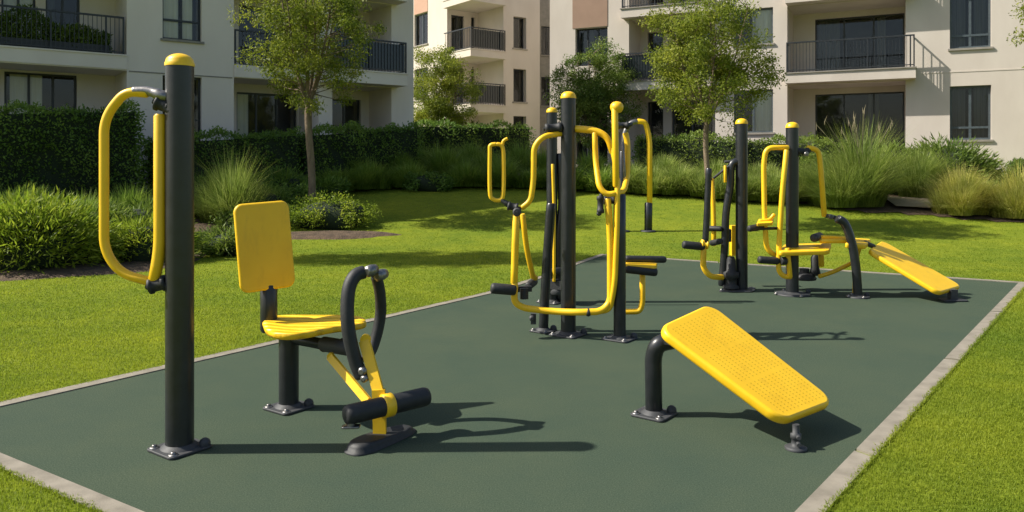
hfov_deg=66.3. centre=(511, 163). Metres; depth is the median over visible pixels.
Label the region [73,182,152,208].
shade grass
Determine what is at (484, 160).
border grass
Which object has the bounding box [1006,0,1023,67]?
garden tree
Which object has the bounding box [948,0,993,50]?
window
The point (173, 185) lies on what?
pull handle station
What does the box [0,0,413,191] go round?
apartment building
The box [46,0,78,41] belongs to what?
window
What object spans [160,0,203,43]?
window
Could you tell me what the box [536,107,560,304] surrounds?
twin handle station
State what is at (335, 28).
window
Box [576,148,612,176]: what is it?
shrub
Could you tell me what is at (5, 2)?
window
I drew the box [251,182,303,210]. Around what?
border shrub
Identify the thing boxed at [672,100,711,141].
window
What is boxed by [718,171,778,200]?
sunlit grass
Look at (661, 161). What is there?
sunlit grass
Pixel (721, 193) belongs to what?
sunlit grass
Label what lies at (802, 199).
grass clump
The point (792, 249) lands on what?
chest press station
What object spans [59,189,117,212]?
shade grass
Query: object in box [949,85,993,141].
window
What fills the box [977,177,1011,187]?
shrub
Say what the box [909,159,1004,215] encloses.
grass clump
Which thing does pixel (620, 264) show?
multi gym station
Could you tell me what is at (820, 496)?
pad kerb
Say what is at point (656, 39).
window
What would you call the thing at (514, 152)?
border grass
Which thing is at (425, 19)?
window
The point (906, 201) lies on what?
rock
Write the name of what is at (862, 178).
grass clump
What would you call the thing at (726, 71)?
young tree
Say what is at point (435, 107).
tree
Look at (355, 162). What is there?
border grass
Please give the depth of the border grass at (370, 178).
22.50 m
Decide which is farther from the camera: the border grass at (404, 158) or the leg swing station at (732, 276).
the border grass at (404, 158)
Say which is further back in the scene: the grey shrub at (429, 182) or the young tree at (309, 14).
the grey shrub at (429, 182)
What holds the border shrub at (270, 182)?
on the lawn at (680, 213)
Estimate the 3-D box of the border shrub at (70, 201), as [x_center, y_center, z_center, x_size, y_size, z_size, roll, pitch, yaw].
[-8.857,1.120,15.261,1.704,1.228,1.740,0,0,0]
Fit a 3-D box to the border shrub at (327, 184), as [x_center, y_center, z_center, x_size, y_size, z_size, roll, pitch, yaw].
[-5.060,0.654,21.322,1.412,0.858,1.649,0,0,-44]
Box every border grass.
[306,164,358,190]
[342,156,397,189]
[343,154,385,173]
[378,152,430,175]
[383,158,434,186]
[410,138,472,174]
[417,143,440,164]
[438,157,487,186]
[450,135,497,166]
[464,146,520,174]
[469,154,523,186]
[498,137,541,172]
[501,167,546,187]
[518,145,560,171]
[541,164,592,188]
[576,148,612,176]
[578,164,614,190]
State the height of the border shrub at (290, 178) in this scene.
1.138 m
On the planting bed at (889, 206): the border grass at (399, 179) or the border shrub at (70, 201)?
the border grass at (399, 179)
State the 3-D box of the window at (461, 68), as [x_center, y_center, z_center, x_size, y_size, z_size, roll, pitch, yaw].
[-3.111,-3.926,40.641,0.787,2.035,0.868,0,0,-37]
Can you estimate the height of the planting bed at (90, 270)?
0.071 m
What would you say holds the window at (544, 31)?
in the link block
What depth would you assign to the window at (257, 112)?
26.58 m
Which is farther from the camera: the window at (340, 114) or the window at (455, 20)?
the window at (455, 20)
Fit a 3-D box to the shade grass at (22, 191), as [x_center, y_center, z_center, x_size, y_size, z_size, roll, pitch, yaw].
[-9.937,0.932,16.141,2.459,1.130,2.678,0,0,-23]
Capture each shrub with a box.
[0,180,59,201]
[0,184,128,274]
[5,188,59,205]
[41,191,87,220]
[75,197,136,223]
[91,208,210,262]
[127,194,196,228]
[194,168,225,191]
[194,190,203,217]
[194,221,236,257]
[208,205,234,229]
[225,168,291,189]
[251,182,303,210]
[255,164,307,188]
[274,180,323,207]
[288,190,383,229]
[301,174,351,200]
[402,170,455,192]
[799,150,831,169]
[871,140,918,194]
[895,131,1019,191]
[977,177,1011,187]
[1004,157,1023,180]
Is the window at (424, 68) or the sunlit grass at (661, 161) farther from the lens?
the window at (424, 68)
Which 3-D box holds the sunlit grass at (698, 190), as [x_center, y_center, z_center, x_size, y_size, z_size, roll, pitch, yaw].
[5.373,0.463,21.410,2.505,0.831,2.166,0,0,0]
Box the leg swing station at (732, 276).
[682,118,755,292]
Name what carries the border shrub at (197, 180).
on the lawn at (680, 213)
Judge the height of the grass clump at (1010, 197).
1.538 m
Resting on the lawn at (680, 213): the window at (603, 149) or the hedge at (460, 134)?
the hedge at (460, 134)
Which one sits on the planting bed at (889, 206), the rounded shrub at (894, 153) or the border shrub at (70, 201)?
the rounded shrub at (894, 153)
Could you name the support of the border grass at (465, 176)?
on the planting bed at (889, 206)
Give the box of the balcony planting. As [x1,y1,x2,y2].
[0,3,113,52]
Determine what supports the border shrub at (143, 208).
on the lawn at (680, 213)
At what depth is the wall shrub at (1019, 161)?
23.36 m
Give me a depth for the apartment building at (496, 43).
40.04 m
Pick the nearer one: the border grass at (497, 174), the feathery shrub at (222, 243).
the feathery shrub at (222, 243)
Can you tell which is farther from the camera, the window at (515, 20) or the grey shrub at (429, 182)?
the window at (515, 20)
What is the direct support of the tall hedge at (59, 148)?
on the lawn at (680, 213)
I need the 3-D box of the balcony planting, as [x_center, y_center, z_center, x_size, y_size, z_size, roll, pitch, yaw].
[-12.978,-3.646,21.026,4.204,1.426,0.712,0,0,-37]
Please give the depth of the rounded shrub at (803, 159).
22.30 m
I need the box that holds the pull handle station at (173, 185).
[99,53,211,459]
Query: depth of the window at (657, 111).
33.28 m
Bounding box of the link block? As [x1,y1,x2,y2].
[540,0,549,154]
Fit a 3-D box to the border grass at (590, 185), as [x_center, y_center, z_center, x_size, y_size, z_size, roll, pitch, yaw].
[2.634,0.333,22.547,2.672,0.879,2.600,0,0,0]
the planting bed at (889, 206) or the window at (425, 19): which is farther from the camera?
the window at (425, 19)
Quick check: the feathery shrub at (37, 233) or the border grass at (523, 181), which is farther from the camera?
the border grass at (523, 181)
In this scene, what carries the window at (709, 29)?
in the apartment building at (949, 68)
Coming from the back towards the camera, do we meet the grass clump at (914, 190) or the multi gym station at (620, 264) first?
the grass clump at (914, 190)
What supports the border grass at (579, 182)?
on the planting bed at (889, 206)
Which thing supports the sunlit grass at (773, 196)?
on the planting bed at (889, 206)
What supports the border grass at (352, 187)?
on the planting bed at (889, 206)
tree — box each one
[227,0,386,203]
[414,42,486,126]
[542,36,646,157]
[637,0,787,206]
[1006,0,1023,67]
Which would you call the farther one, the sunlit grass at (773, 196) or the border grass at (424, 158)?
the border grass at (424, 158)
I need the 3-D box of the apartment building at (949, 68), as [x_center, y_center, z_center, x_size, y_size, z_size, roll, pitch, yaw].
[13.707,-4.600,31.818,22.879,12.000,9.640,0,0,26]
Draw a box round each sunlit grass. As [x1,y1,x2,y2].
[602,158,659,191]
[628,163,683,193]
[637,152,694,178]
[655,161,702,194]
[679,168,722,196]
[681,154,727,176]
[694,167,760,198]
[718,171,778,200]
[734,160,781,180]
[734,169,805,201]
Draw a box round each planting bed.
[0,253,205,280]
[145,168,1023,221]
[194,219,293,233]
[291,230,401,239]
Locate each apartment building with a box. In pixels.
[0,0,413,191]
[414,0,539,155]
[550,0,1023,168]
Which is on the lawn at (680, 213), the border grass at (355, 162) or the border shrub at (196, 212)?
the border shrub at (196, 212)
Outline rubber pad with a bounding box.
[0,255,1017,511]
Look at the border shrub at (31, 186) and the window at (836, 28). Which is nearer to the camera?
the border shrub at (31, 186)
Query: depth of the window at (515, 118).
40.31 m
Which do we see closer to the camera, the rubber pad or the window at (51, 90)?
the rubber pad
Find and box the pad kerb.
[0,254,1023,511]
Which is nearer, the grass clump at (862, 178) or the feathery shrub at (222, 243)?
the feathery shrub at (222, 243)
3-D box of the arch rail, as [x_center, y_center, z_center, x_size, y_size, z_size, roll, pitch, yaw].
[2.644,0.243,16.860,0.905,2.437,0.340,0,0,0]
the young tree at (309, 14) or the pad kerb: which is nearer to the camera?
the pad kerb
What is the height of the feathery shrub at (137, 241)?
1.035 m
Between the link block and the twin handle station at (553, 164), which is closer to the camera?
the twin handle station at (553, 164)
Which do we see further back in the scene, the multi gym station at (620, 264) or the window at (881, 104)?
the window at (881, 104)
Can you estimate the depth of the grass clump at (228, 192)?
17.20 m
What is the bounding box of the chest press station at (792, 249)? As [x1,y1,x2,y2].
[747,122,869,298]
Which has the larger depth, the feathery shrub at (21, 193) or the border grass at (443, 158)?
the border grass at (443, 158)
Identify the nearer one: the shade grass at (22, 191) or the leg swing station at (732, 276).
the leg swing station at (732, 276)
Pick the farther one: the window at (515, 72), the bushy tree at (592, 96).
the window at (515, 72)
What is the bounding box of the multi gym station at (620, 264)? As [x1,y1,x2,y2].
[488,91,666,342]
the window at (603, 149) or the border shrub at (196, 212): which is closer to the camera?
the border shrub at (196, 212)
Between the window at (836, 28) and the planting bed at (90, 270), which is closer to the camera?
the planting bed at (90, 270)
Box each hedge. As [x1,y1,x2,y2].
[0,98,148,204]
[137,119,425,194]
[416,116,535,159]
[631,129,852,173]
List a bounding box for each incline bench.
[630,307,828,452]
[810,232,967,301]
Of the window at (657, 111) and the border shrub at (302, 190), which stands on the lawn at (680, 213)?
the border shrub at (302, 190)
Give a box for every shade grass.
[0,186,51,204]
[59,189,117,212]
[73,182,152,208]
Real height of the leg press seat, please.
1.356 m
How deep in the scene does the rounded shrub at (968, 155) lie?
21.52 m
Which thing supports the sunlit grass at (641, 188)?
on the lawn at (680, 213)
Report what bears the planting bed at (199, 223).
on the lawn at (680, 213)
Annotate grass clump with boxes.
[194,143,287,224]
[770,163,839,201]
[779,105,976,207]
[884,142,968,197]
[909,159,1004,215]
[977,157,1023,218]
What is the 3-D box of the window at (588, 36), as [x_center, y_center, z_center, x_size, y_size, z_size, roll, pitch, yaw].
[3.439,-4.829,32.636,1.444,1.556,0.986,0,0,0]
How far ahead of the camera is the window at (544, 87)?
42.54 m
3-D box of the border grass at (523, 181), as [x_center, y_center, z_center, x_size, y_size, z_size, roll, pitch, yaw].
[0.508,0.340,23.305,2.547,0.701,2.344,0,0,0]
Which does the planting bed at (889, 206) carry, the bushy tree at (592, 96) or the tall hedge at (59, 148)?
the bushy tree at (592, 96)
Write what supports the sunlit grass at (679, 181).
on the lawn at (680, 213)
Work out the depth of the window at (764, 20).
29.50 m
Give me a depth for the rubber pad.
4.99 m
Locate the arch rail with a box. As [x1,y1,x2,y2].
[619,119,655,231]
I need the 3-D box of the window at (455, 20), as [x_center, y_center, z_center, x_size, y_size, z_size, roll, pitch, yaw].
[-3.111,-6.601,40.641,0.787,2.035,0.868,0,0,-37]
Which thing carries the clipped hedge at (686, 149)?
on the planting bed at (889, 206)
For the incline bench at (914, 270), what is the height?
0.756 m
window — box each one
[1,0,34,37]
[4,72,75,113]
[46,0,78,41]
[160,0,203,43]
[163,76,199,140]
[237,92,295,138]
[239,5,290,66]
[332,99,358,133]
[334,17,358,68]
[414,12,427,47]
[415,68,426,101]
[451,15,462,51]
[451,68,462,104]
[512,17,527,50]
[512,69,527,103]
[513,116,522,125]
[540,27,549,55]
[540,77,549,106]
[577,27,607,65]
[577,104,607,162]
[648,32,662,79]
[648,102,662,137]
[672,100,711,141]
[673,29,710,76]
[732,89,774,134]
[734,8,774,45]
[815,13,903,70]
[815,92,903,151]
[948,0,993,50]
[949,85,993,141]
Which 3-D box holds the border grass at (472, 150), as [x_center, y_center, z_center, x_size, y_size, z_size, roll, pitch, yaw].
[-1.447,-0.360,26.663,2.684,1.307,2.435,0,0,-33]
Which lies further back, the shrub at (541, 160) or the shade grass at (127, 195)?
the shrub at (541, 160)
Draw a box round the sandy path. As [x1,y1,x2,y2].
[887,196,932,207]
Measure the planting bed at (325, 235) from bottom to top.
0.122 m
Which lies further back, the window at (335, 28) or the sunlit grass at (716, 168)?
the window at (335, 28)
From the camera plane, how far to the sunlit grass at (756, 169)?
22.19 m
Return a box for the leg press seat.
[233,201,431,455]
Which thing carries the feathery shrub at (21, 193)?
on the planting bed at (90, 270)
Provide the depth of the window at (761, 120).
29.54 m
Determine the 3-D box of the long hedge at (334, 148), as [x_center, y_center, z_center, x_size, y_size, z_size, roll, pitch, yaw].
[-6.362,-0.142,23.032,8.548,2.583,1.886,0,0,-38]
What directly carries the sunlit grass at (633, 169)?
on the lawn at (680, 213)
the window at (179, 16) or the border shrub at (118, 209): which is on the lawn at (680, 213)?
the border shrub at (118, 209)
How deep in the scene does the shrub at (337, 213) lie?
17.02 m
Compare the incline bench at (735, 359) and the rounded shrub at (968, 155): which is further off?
the rounded shrub at (968, 155)
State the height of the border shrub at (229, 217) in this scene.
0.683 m
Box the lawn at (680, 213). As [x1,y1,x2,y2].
[0,187,1023,511]

